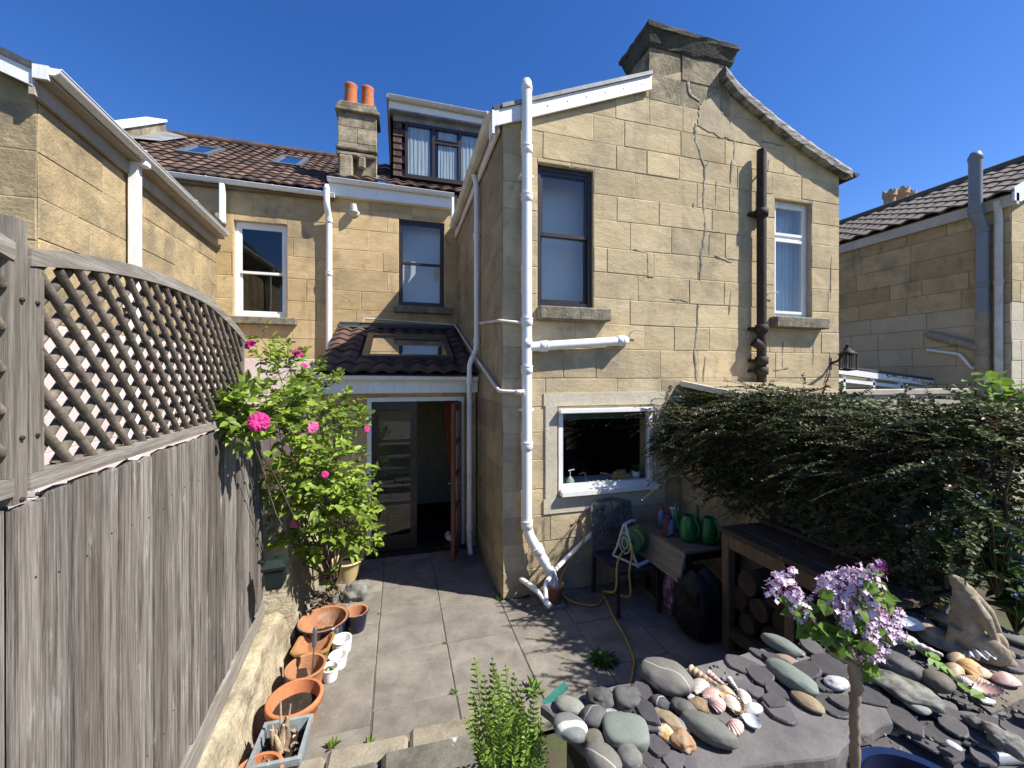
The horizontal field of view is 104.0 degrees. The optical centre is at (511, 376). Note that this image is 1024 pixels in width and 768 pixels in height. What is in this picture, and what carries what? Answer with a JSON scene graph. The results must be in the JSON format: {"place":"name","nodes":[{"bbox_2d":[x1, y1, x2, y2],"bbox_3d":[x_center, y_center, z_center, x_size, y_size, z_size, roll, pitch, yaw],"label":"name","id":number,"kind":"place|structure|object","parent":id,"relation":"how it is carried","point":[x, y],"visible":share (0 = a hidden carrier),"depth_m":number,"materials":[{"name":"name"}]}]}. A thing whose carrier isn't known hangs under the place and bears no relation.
{"place":"outdoors","nodes":[
{"label":"outdoors","id":0,"kind":"place"},
{"bbox_2d":[249,544,747,765],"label":"patio","id":1,"kind":"structure","parent":0,"point":[405,670],"depth_m":3.49,"materials":[{"name":"stone"}]},
{"bbox_2d":[197,468,325,767],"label":"stone wall","id":2,"kind":"structure","parent":1,"relation":"on","point":[241,721],"depth_m":3.04,"materials":[{"name":"stone"}]},
{"bbox_2d":[0,215,264,767],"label":"fence","id":3,"kind":"object","parent":2,"relation":"on","point":[132,609],"visible":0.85,"depth_m":1.49,"materials":[{"name":"wood"}]},
{"bbox_2d":[0,233,15,500],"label":"trellis panel","id":4,"kind":"object","parent":3,"relation":"attached to","point":[7,251],"visible":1,"depth_m":1.00,"materials":[{"name":"wood"}]},
{"bbox_2d":[27,248,244,490],"bbox_3d":[-1.615,-0.073,1.953,0.048,0.757,1.889,0,0,-19],"label":"trellis panel","id":5,"kind":"object","parent":3,"relation":"attached to","point":[42,329],"visible":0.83,"depth_m":1.44,"materials":[{"name":"wood"}]},
{"bbox_2d":[257,555,289,590],"bbox_3d":[-1.781,1.454,2.975,0.203,0.220,0.176,0,0,-16],"label":"garden lantern","id":6,"kind":"object","parent":2,"relation":"attached to","point":[274,569],"visible":1,"depth_m":2.93,"materials":[{"name":"green metal"}]},
{"bbox_2d":[245,700,313,767],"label":"planter","id":7,"kind":"object","parent":1,"relation":"on","point":[286,738],"visible":0.91,"depth_m":2.35,"materials":[{"name":"metal"}]},
{"bbox_2d":[197,319,385,594],"bbox_3d":[-1.870,0.850,3.630,1.384,2.953,2.588,0,0,-31],"label":"rose bush","id":8,"kind":"object","parent":1,"relation":"on","point":[250,422],"visible":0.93,"depth_m":3.45,"materials":[{"name":"green plant"}]},
{"bbox_2d":[264,677,323,726],"bbox_3d":[-1.455,2.247,2.681,0.350,0.207,0.350,0,0,-16],"label":"plant pot","id":9,"kind":"object","parent":1,"relation":"on","point":[303,696],"visible":0.66,"depth_m":2.73,"materials":[{"name":"ceramic"}]},
{"bbox_2d":[284,653,326,681],"bbox_3d":[-1.534,2.248,2.973,0.285,0.203,0.285,0,0,-16],"label":"plant pot","id":10,"kind":"object","parent":1,"relation":"on","point":[299,662],"visible":0.53,"depth_m":3.04,"materials":[{"name":"ceramic"}]},
{"bbox_2d":[290,632,335,658],"bbox_3d":[-1.625,2.264,3.276,0.292,0.172,0.265,0,0,-9],"label":"planter","id":11,"kind":"object","parent":1,"relation":"on","point":[302,645],"visible":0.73,"depth_m":3.34,"materials":[{"name":"orange ceramic"}]},
{"bbox_2d":[297,605,348,648],"bbox_3d":[-1.672,2.248,3.552,0.424,0.203,0.424,0,0,-16],"label":"plant pot","id":12,"kind":"object","parent":1,"relation":"on","point":[330,618],"visible":0.69,"depth_m":3.65,"materials":[{"name":"orange ceramic"}]},
{"bbox_2d":[332,554,363,583],"bbox_3d":[-1.909,2.231,4.632,0.368,0.238,0.368,0,0,-16],"label":"plant pot","id":13,"kind":"object","parent":1,"relation":"on","point":[349,572],"visible":0.67,"depth_m":4.54,"materials":[{"name":"beige ceramic"}]},
{"bbox_2d":[340,580,369,602],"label":"rock","id":14,"kind":"object","parent":1,"relation":"on","point":[359,590],"visible":0.85,"depth_m":4.18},
{"bbox_2d":[343,604,368,633],"bbox_3d":[-1.447,2.261,3.716,0.225,0.178,0.225,0,0,-16],"label":"plant pot","id":15,"kind":"object","parent":1,"relation":"on","point":[356,621],"visible":0.92,"depth_m":3.67,"materials":[{"name":"blue ceramic"}]},
{"bbox_2d":[300,715,496,767],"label":"kerb","id":16,"kind":"structure","parent":1,"relation":"on","point":[360,754],"depth_m":2.40,"materials":[{"name":"stone"}]},
{"bbox_2d":[540,579,564,609],"bbox_3d":[0.429,2.255,4.166,0.237,0.190,0.242,0,0,-16],"label":"drain gully","id":17,"kind":"object","parent":1,"relation":"on","point":[555,597],"visible":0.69,"depth_m":4.09,"materials":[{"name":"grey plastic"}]},
{"bbox_2d":[560,528,635,682],"bbox_3d":[0.949,2.004,3.621,0.661,0.716,1.544,0,0,-10],"label":"garden hose","id":18,"kind":"object","parent":1,"relation":"on","point":[611,612],"visible":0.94,"depth_m":3.90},
{"bbox_2d":[586,645,619,671],"bbox_3d":[0.754,2.331,3.293,0.278,0.071,0.266,0,0,24],"label":"weed tuft","id":19,"kind":"object","parent":1,"relation":"on","point":[599,657],"visible":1,"depth_m":3.30,"materials":[{"name":"green plant"}]},
{"bbox_2d":[589,498,661,618],"bbox_3d":[1.176,1.855,4.202,0.496,0.993,0.603,0,0,-16],"label":"garden chair","id":20,"kind":"object","parent":1,"relation":"on","point":[607,559],"visible":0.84,"depth_m":4.35,"materials":[{"name":"black plastic"}]},
{"bbox_2d":[612,519,649,567],"bbox_3d":[1.250,1.696,4.162,0.258,0.419,0.330,0,0,-37],"label":"hose reel","id":21,"kind":"object","parent":20,"relation":"on","point":[636,536],"visible":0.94,"depth_m":4.12,"materials":[{"name":"grey plastic"}]},
{"bbox_2d":[663,574,674,609],"bbox_3d":[1.615,2.154,4.017,0.190,0.393,0.155,0,0,-16],"label":"compost sack","id":22,"kind":"object","parent":1,"relation":"on","point":[668,590],"visible":0.45,"depth_m":3.96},
{"bbox_2d":[636,517,740,619],"bbox_3d":[1.778,1.976,4.105,0.766,0.748,0.780,0,0,-16],"label":"drop leaf table","id":23,"kind":"object","parent":1,"relation":"on","point":[670,555],"visible":0.45,"depth_m":3.85,"materials":[{"name":"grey wood"}]},
{"bbox_2d":[675,502,699,542],"bbox_3d":[1.718,1.434,3.924,0.194,0.334,0.196,0,0,9],"label":"watering can","id":24,"kind":"object","parent":23,"relation":"on","point":[688,526],"visible":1,"depth_m":3.85,"materials":[{"name":"green plastic"}]},
{"bbox_2d":[696,504,720,545],"bbox_3d":[1.891,1.434,3.862,0.187,0.334,0.188,0,0,15],"label":"watering can","id":25,"kind":"object","parent":23,"relation":"on","point":[710,533],"visible":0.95,"depth_m":3.79,"materials":[{"name":"green plastic"}]},
{"bbox_2d":[674,563,722,642],"bbox_3d":[1.711,2.028,3.617,0.421,0.645,0.420,0,0,-16],"label":"rubbish bag","id":26,"kind":"object","parent":1,"relation":"on","point":[698,598],"visible":0.88,"depth_m":3.47,"materials":[{"name":"plastic"}]},
{"bbox_2d":[681,421,905,613],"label":"garden wall","id":27,"kind":"structure","parent":1,"relation":"on","point":[714,565],"depth_m":4.15,"materials":[{"name":"stone"}]},
{"bbox_2d":[615,373,1023,629],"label":"cotoneaster shrub","id":28,"kind":"object","parent":27,"relation":"on","point":[963,440],"visible":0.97,"depth_m":2.70,"materials":[{"name":"green plant"}]},
{"bbox_2d":[960,370,1023,487],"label":"shrub","id":29,"kind":"object","parent":28,"relation":"attached to","point":[990,376],"visible":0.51,"depth_m":2.96,"materials":[{"name":"green plant"}]},
{"bbox_2d":[721,437,950,609],"bbox_3d":[2.532,0.994,3.253,0.650,1.188,1.752,0,0,-16],"label":"ivy","id":30,"kind":"object","parent":27,"relation":"attached to","point":[893,529],"visible":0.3,"depth_m":2.70,"materials":[{"name":"green plant"}]},
{"bbox_2d":[719,507,951,653],"bbox_3d":[2.232,1.758,2.934,0.562,1.185,1.266,0,0,-16],"label":"potting table","id":31,"kind":"object","parent":1,"relation":"on","point":[763,542],"visible":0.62,"depth_m":3.05,"materials":[{"name":"brown wood"}]},
{"bbox_2d":[739,613,772,634],"bbox_3d":[2.113,2.020,3.310,0.419,0.147,0.165,0,0,-16],"label":"firewood log","id":32,"kind":"object","parent":31,"relation":"on","point":[750,623],"visible":0.41,"depth_m":3.23,"materials":[{"name":"brown wood"}]},
{"bbox_2d":[732,585,763,609],"bbox_3d":[2.084,1.851,3.416,0.418,0.182,0.202,0,0,-16],"label":"firewood log","id":33,"kind":"object","parent":32,"relation":"on","point":[740,599],"visible":0.33,"depth_m":3.32,"materials":[{"name":"brown wood"}]},
{"bbox_2d":[737,567,777,596],"bbox_3d":[2.110,1.685,3.321,0.419,0.194,0.194,0,0,-16],"label":"firewood log","id":34,"kind":"object","parent":33,"relation":"on","point":[752,583],"visible":0.51,"depth_m":3.24,"materials":[{"name":"brown wood"}]},
{"bbox_2d":[761,625,779,647],"bbox_3d":[2.180,2.020,3.130,0.387,0.174,0.185,0,0,-16],"label":"firewood log","id":35,"kind":"object","parent":31,"relation":"on","point":[770,629],"visible":0.17,"depth_m":3.10,"materials":[{"name":"brown wood"}]},
{"bbox_2d":[749,597,775,622],"bbox_3d":[2.147,1.852,3.214,0.413,0.169,0.170,0,0,-13],"label":"firewood log","id":36,"kind":"object","parent":35,"relation":"on","point":[762,609],"visible":0.4,"depth_m":3.15,"materials":[{"name":"brown wood"}]},
{"bbox_2d":[0,0,1023,219],"label":"sky","id":37,"kind":"structure","parent":0,"point":[900,93],"materials":[{"name":"blue"}]},
{"bbox_2d":[530,518,1023,767],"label":"ground","id":38,"kind":"structure","parent":0,"point":[556,746],"depth_m":2.66,"materials":[{"name":"soil"}]},
{"bbox_2d":[0,46,338,508],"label":"terraced house","id":39,"kind":"structure","parent":38,"relation":"on","point":[239,232],"depth_m":5.38,"materials":[{"name":"stone"}]},
{"bbox_2d":[174,144,224,157],"bbox_3d":[-5.871,-4.257,7.558,0.513,0.588,0.799,0,0,-16],"label":"roof window","id":40,"kind":"structure","parent":39,"relation":"in","point":[195,149],"depth_m":7.44,"materials":[{"name":"grey metal"}]},
{"bbox_2d":[229,222,296,325],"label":"window","id":41,"kind":"structure","parent":39,"relation":"in","point":[261,278],"depth_m":7.74,"materials":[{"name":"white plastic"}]},
{"bbox_2d":[270,155,308,167],"bbox_3d":[-4.458,-4.329,8.062,0.515,0.618,0.843,0,0,-16],"label":"roof window","id":42,"kind":"structure","parent":39,"relation":"in","point":[286,160],"depth_m":7.97,"materials":[{"name":"grey metal"}]},
{"bbox_2d":[352,733,489,767],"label":"garden steps","id":43,"kind":"structure","parent":38,"relation":"on","point":[456,752],"depth_m":2.27,"materials":[{"name":"stone"}]},
{"bbox_2d":[464,657,548,767],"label":"fern","id":44,"kind":"object","parent":43,"relation":"on","point":[510,745],"visible":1,"depth_m":1.74,"materials":[{"name":"plant"}]},
{"bbox_2d":[313,19,859,608],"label":"terraced house","id":45,"kind":"structure","parent":38,"relation":"on","point":[537,299],"depth_m":4.94,"materials":[{"name":"stone"}]},
{"bbox_2d":[371,402,416,552],"bbox_3d":[-1.552,1.315,5.287,0.575,1.950,0.044,0,0,-16],"label":"door","id":46,"kind":"structure","parent":45,"relation":"in","point":[401,541],"depth_m":5.28,"materials":[{"name":"grey paint"}]},
{"bbox_2d":[394,219,450,314],"bbox_3d":[-1.661,-2.025,7.417,1.020,1.750,0.420,0,0,-16],"label":"window","id":47,"kind":"structure","parent":45,"relation":"in","point":[421,244],"depth_m":7.56,"materials":[{"name":"glass"}]},
{"bbox_2d":[448,401,461,562],"bbox_3d":[-0.722,1.315,5.205,0.195,1.950,0.577,0,0,-4],"label":"door","id":48,"kind":"structure","parent":45,"relation":"in","point":[456,408],"depth_m":5.15,"materials":[{"name":"red wood"}]},
{"bbox_2d":[536,165,610,322],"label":"window","id":49,"kind":"structure","parent":45,"relation":"in","point":[564,195],"depth_m":4.75,"materials":[{"name":"glass"}]},
{"bbox_2d":[558,407,659,496],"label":"window","id":50,"kind":"structure","parent":45,"relation":"in","point":[589,442],"depth_m":5.60,"materials":[{"name":"white plastic"}]},
{"bbox_2d":[769,201,829,329],"bbox_3d":[3.738,-1.500,5.361,0.900,1.740,0.376,0,0,-16],"label":"window","id":51,"kind":"structure","parent":45,"relation":"in","point":[785,316],"depth_m":5.43,"materials":[{"name":"white plastic"}]},
{"bbox_2d":[829,343,858,370],"bbox_3d":[4.336,-0.249,5.267,0.167,0.361,0.419,0,0,8],"label":"wall lantern","id":52,"kind":"object","parent":45,"relation":"attached to","point":[846,351],"depth_m":5.14,"materials":[{"name":"metal"}]},
{"bbox_2d":[680,381,848,406],"bbox_3d":[2.884,1.200,4.593,1.580,2.300,0.852,0,0,-16],"label":"lean to shelter","id":53,"kind":"object","parent":38,"relation":"on","point":[702,386],"visible":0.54,"depth_m":4.55,"materials":[{"name":"wood"}]},
{"bbox_2d":[567,624,1023,767],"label":"raised bed","id":54,"kind":"object","parent":38,"relation":"on","point":[576,758],"visible":0.02,"depth_m":1.65,"materials":[{"name":"stone"}]},
{"bbox_2d":[541,648,892,767],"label":"slate slab","id":55,"kind":"structure","parent":54,"relation":"on","point":[811,739],"depth_m":1.62,"materials":[{"name":"stone"}]},
{"bbox_2d":[555,695,583,715],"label":"pebble","id":56,"kind":"object","parent":55,"relation":"on","point":[567,703],"visible":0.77,"depth_m":1.72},
{"bbox_2d":[553,712,587,743],"bbox_3d":[0.235,1.418,1.616,0.130,0.065,0.137,0,0,-16],"label":"pebble","id":57,"kind":"object","parent":55,"relation":"on","point":[570,727],"visible":0.99,"depth_m":1.59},
{"bbox_2d":[580,704,606,728],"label":"pebble","id":58,"kind":"object","parent":55,"relation":"on","point":[591,715],"visible":0.77,"depth_m":1.65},
{"bbox_2d":[585,686,614,708],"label":"stone","id":59,"kind":"object","parent":55,"relation":"on","point":[602,696],"visible":0.92,"depth_m":1.75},
{"bbox_2d":[584,740,621,767],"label":"pebble","id":60,"kind":"object","parent":55,"relation":"on","point":[599,754],"visible":1,"depth_m":1.46,"materials":[{"name":"grey stone"}]},
{"bbox_2d":[602,711,649,752],"bbox_3d":[0.454,1.419,1.599,0.182,0.069,0.150,0,0,8],"label":"pebble","id":61,"kind":"object","parent":55,"relation":"on","point":[619,728],"visible":0.86,"depth_m":1.57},
{"bbox_2d":[612,685,640,712],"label":"stone","id":62,"kind":"object","parent":55,"relation":"on","point":[627,698],"visible":0.81,"depth_m":1.73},
{"bbox_2d":[616,742,642,767],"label":"pebble","id":63,"kind":"object","parent":55,"relation":"on","point":[630,755],"visible":0.9,"depth_m":1.47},
{"bbox_2d":[641,750,663,767],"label":"slate piece","id":64,"kind":"object","parent":55,"relation":"on","point":[650,760],"visible":0.38,"depth_m":1.50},
{"bbox_2d":[648,733,669,758],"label":"slate piece","id":65,"kind":"object","parent":64,"relation":"on","point":[659,748],"visible":0.77,"depth_m":1.53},
{"bbox_2d":[639,657,694,696],"bbox_3d":[0.721,1.402,1.873,0.216,0.108,0.216,0,0,-16],"label":"boulder","id":66,"kind":"object","parent":55,"relation":"on","point":[667,677],"visible":1,"depth_m":1.82,"materials":[{"name":"grey stone"}]},
{"bbox_2d":[670,727,696,754],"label":"stone","id":67,"kind":"object","parent":55,"relation":"on","point":[681,739],"visible":1,"depth_m":1.55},
{"bbox_2d":[680,709,738,749],"bbox_3d":[0.788,1.414,1.603,0.215,0.080,0.102,0,0,39],"label":"pebble","id":68,"kind":"object","parent":55,"relation":"on","point":[709,729],"visible":0.98,"depth_m":1.57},
{"bbox_2d":[725,654,758,675],"bbox_3d":[1.159,1.443,1.999,0.172,0.016,0.125,0,0,34],"label":"slate piece","id":69,"kind":"object","parent":55,"relation":"on","point":[740,664],"visible":0.65,"depth_m":2.01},
{"bbox_2d":[746,665,774,686],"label":"slate piece","id":70,"kind":"object","parent":55,"relation":"on","point":[760,674],"visible":1,"depth_m":1.91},
{"bbox_2d":[761,701,797,726],"bbox_3d":[1.150,1.440,1.726,0.114,0.016,0.139,0,0,7],"label":"slate piece","id":71,"kind":"object","parent":55,"relation":"on","point":[785,715],"visible":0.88,"depth_m":1.70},
{"bbox_2d":[761,633,801,657],"bbox_3d":[1.422,1.419,2.117,0.095,0.070,0.192,0,0,-35],"label":"pebble","id":72,"kind":"object","parent":55,"relation":"on","point":[779,644],"visible":0.98,"depth_m":2.09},
{"bbox_2d":[765,658,818,696],"bbox_3d":[1.314,1.411,1.884,0.128,0.086,0.233,0,0,-16],"label":"pebble","id":73,"kind":"object","parent":55,"relation":"on","point":[789,676],"visible":0.91,"depth_m":1.85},
{"bbox_2d":[582,623,1019,749],"bbox_3d":[1.478,1.451,1.836,2.461,0.024,0.592,0,0,-16],"label":"grit","id":74,"kind":"object","parent":55,"relation":"on","point":[884,734],"visible":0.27,"depth_m":1.81,"materials":[{"name":"stone"}]},
{"bbox_2d":[869,647,923,680],"bbox_3d":[1.882,1.406,1.953,0.210,0.105,0.139,0,0,42],"label":"rock","id":75,"kind":"object","parent":74,"relation":"on","point":[898,663],"visible":0.69,"depth_m":1.91,"materials":[{"name":"stone"}]},
{"bbox_2d":[904,638,985,698],"bbox_3d":[2.079,1.406,1.937,0.097,0.034,0.388,0,0,13],"label":"creeping sprig","id":76,"kind":"object","parent":74,"relation":"on","point":[934,662],"visible":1,"depth_m":1.92,"materials":[{"name":"green plant"}]},
{"bbox_2d":[792,660,822,679],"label":"slate piece","id":77,"kind":"object","parent":55,"relation":"on","point":[812,670],"visible":0.58,"depth_m":1.92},
{"bbox_2d":[790,690,825,713],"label":"pebble","id":78,"kind":"object","parent":55,"relation":"on","point":[808,702],"visible":1,"depth_m":1.75,"materials":[{"name":"beige stone"}]},
{"bbox_2d":[809,653,848,680],"bbox_3d":[1.570,1.427,1.973,0.163,0.032,0.155,0,0,28],"label":"slate piece","id":79,"kind":"object","parent":55,"relation":"on","point":[827,664],"visible":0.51,"depth_m":1.97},
{"bbox_2d":[813,693,848,719],"bbox_3d":[1.423,1.443,1.759,0.158,0.010,0.133,0,0,-16],"label":"slate piece","id":80,"kind":"object","parent":55,"relation":"on","point":[832,709],"visible":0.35,"depth_m":1.73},
{"bbox_2d":[861,686,890,707],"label":"slate piece","id":81,"kind":"object","parent":55,"relation":"on","point":[870,696],"visible":0.62,"depth_m":1.79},
{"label":"slate piece","id":82,"kind":"object","parent":55,"relation":"on","visible":0},
{"bbox_2d":[633,708,659,732],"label":"slate piece","id":83,"kind":"object","parent":82,"relation":"on","point":[653,728],"visible":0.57,"depth_m":1.61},
{"bbox_2d":[637,695,660,725],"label":"slate piece","id":84,"kind":"object","parent":83,"relation":"on","point":[647,711],"visible":0.9,"depth_m":1.66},
{"bbox_2d":[892,722,924,739],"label":"slate piece","id":85,"kind":"object","parent":54,"relation":"on","point":[905,732],"visible":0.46,"depth_m":1.65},
{"bbox_2d":[886,703,925,738],"bbox_3d":[1.660,1.454,1.708,0.110,0.020,0.187,0,0,-16],"label":"slate piece","id":86,"kind":"object","parent":85,"relation":"on","point":[904,719],"visible":0.91,"depth_m":1.69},
{"bbox_2d":[922,669,956,693],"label":"pebble","id":87,"kind":"object","parent":54,"relation":"on","point":[933,680],"visible":0.94,"depth_m":1.82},
{"bbox_2d":[939,746,964,764],"bbox_3d":[1.736,1.483,1.577,0.120,0.024,0.067,0,0,-16],"label":"slate chip","id":88,"kind":"object","parent":54,"relation":"on","point":[950,755],"visible":0.81,"depth_m":1.56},
{"bbox_2d":[950,642,1023,719],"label":"stone slab","id":89,"kind":"structure","parent":54,"relation":"on","point":[1015,696],"depth_m":1.83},
{"bbox_2d":[915,573,1018,667],"bbox_3d":[2.409,1.270,2.134,0.206,0.405,0.374,0,0,-38],"label":"stone hare","id":90,"kind":"object","parent":89,"relation":"on","point":[973,620],"visible":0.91,"depth_m":2.08,"materials":[{"name":"stone"}]},
{"bbox_2d":[971,681,1004,696],"bbox_3d":[2.153,1.418,1.813,0.093,0.049,0.093,0,0,-16],"label":"sea shell","id":91,"kind":"object","parent":89,"relation":"on","point":[989,690],"visible":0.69,"depth_m":1.82},
{"bbox_2d":[953,534,1023,632],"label":"alkanet plant","id":92,"kind":"object","parent":54,"relation":"on","point":[1009,601],"visible":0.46,"depth_m":2.33,"materials":[{"name":"green plant"}]},
{"bbox_2d":[973,751,1023,766],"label":"edging pipe","id":93,"kind":"object","parent":54,"relation":"on","point":[1003,758],"visible":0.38,"depth_m":1.58,"materials":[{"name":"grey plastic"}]},
{"bbox_2d":[968,746,999,767],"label":"slate piece","id":94,"kind":"object","parent":93,"relation":"on","point":[983,756],"visible":1,"depth_m":1.55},
{"bbox_3d":[1.958,1.487,1.766,0.115,0.014,0.056,0,0,-16],"label":"slate chip","id":95,"kind":"object","parent":54,"relation":"on","visible":0},
{"bbox_2d":[959,711,977,715],"bbox_3d":[1.980,1.475,1.722,0.140,0.027,0.063,0,0,19],"label":"slate chip","id":96,"kind":"object","parent":95,"relation":"on","point":[968,713],"visible":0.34,"depth_m":1.74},
{"bbox_2d":[942,699,957,710],"bbox_3d":[1.917,1.465,1.769,0.119,0.022,0.076,0,0,-42],"label":"slate chip","id":97,"kind":"object","parent":96,"relation":"on","point":[950,704],"visible":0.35,"depth_m":1.78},
{"bbox_2d":[930,709,949,718],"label":"slate piece","id":98,"kind":"object","parent":97,"relation":"on","point":[934,715],"visible":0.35,"depth_m":1.72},
{"bbox_2d":[871,669,946,713],"bbox_3d":[1.783,1.419,1.810,0.187,0.066,0.248,0,0,-48],"label":"rock","id":99,"kind":"object","parent":98,"relation":"on","point":[898,687],"visible":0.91,"depth_m":1.78,"materials":[{"name":"grey stone"}]},
{"bbox_2d":[937,715,969,738],"bbox_3d":[1.834,1.449,1.660,0.110,0.013,0.107,0,0,-16],"label":"slate piece","id":100,"kind":"object","parent":98,"relation":"on","point":[954,726],"visible":1,"depth_m":1.65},
{"bbox_2d":[839,365,933,388],"bbox_3d":[6.205,0.950,7.667,2.910,2.800,1.400,0,0,-16],"label":"conservatory","id":101,"kind":"object","parent":38,"relation":"on","point":[872,374],"visible":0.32,"depth_m":7.04,"materials":[{"name":"plastic"}]},
{"bbox_2d":[882,185,916,204],"bbox_3d":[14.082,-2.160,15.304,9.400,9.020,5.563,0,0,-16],"label":"chimney pots","id":102,"kind":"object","parent":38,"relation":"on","point":[891,195],"depth_m":13.96,"materials":[{"name":"ceramic"}]},
{"bbox_2d":[843,388,984,514],"bbox_3d":[6.802,1.272,6.469,5.000,2.155,0.150,0,0,-16],"label":"fence","id":103,"kind":"object","parent":38,"relation":"on","point":[887,393],"visible":0.16,"depth_m":6.27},
{"bbox_2d":[838,151,1023,519],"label":"terraced house","id":104,"kind":"structure","parent":38,"relation":"on","point":[931,282],"depth_m":7.43,"materials":[{"name":"stone"}]},
{"bbox_2d":[907,505,981,585],"bbox_3d":[2.730,1.179,2.548,0.422,0.684,0.577,0,0,36],"label":"alkanet plant","id":105,"kind":"object","parent":38,"relation":"on","point":[959,556],"visible":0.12,"depth_m":2.45,"materials":[{"name":"green plant"}]},
{"bbox_2d":[930,476,1023,597],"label":"alkanet plant","id":106,"kind":"object","parent":38,"relation":"on","point":[997,562],"visible":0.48,"depth_m":2.31,"materials":[{"name":"green plant"}]},
{"bbox_2d":[846,746,941,767],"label":"plant pot","id":107,"kind":"object","parent":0,"point":[878,757],"visible":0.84,"depth_m":1.24,"materials":[{"name":"blue ceramic"}]},
{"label":"slate chip","id":108,"kind":"object","parent":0,"visible":0},
{"bbox_2d":[919,721,961,746],"bbox_3d":[1.749,1.471,1.648,0.131,0.013,0.120,0,0,-16],"label":"slate piece","id":109,"kind":"object","parent":108,"relation":"on","point":[937,731],"visible":0.68,"depth_m":1.64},
{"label":"slate chip","id":110,"kind":"object","parent":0,"visible":0},
{"bbox_2d":[960,738,974,745],"bbox_3d":[1.860,1.476,1.634,0.115,0.023,0.061,0,0,-16],"label":"slate chip","id":111,"kind":"object","parent":110,"relation":"on","point":[965,742],"visible":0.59,"depth_m":1.60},
{"bbox_2d":[966,728,1000,751],"bbox_3d":[1.902,1.462,1.616,0.126,0.013,0.110,0,0,-16],"label":"slate piece","id":112,"kind":"object","parent":111,"relation":"on","point":[979,740],"visible":0.55,"depth_m":1.60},
{"bbox_2d":[981,720,1023,761],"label":"rock","id":113,"kind":"object","parent":112,"relation":"on","point":[1004,741],"visible":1,"depth_m":1.55,"materials":[{"name":"grey stone"}]},
{"bbox_3d":[0.874,1.459,1.020,0.322,0.343,0.322,0,0,-16],"label":"plant pot","id":114,"kind":"object","parent":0,"visible":0},
{"bbox_2d":[762,557,908,767],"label":"lilac","id":115,"kind":"object","parent":114,"relation":"in","point":[858,631],"visible":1,"depth_m":1.01,"materials":[{"name":"purple plant"}]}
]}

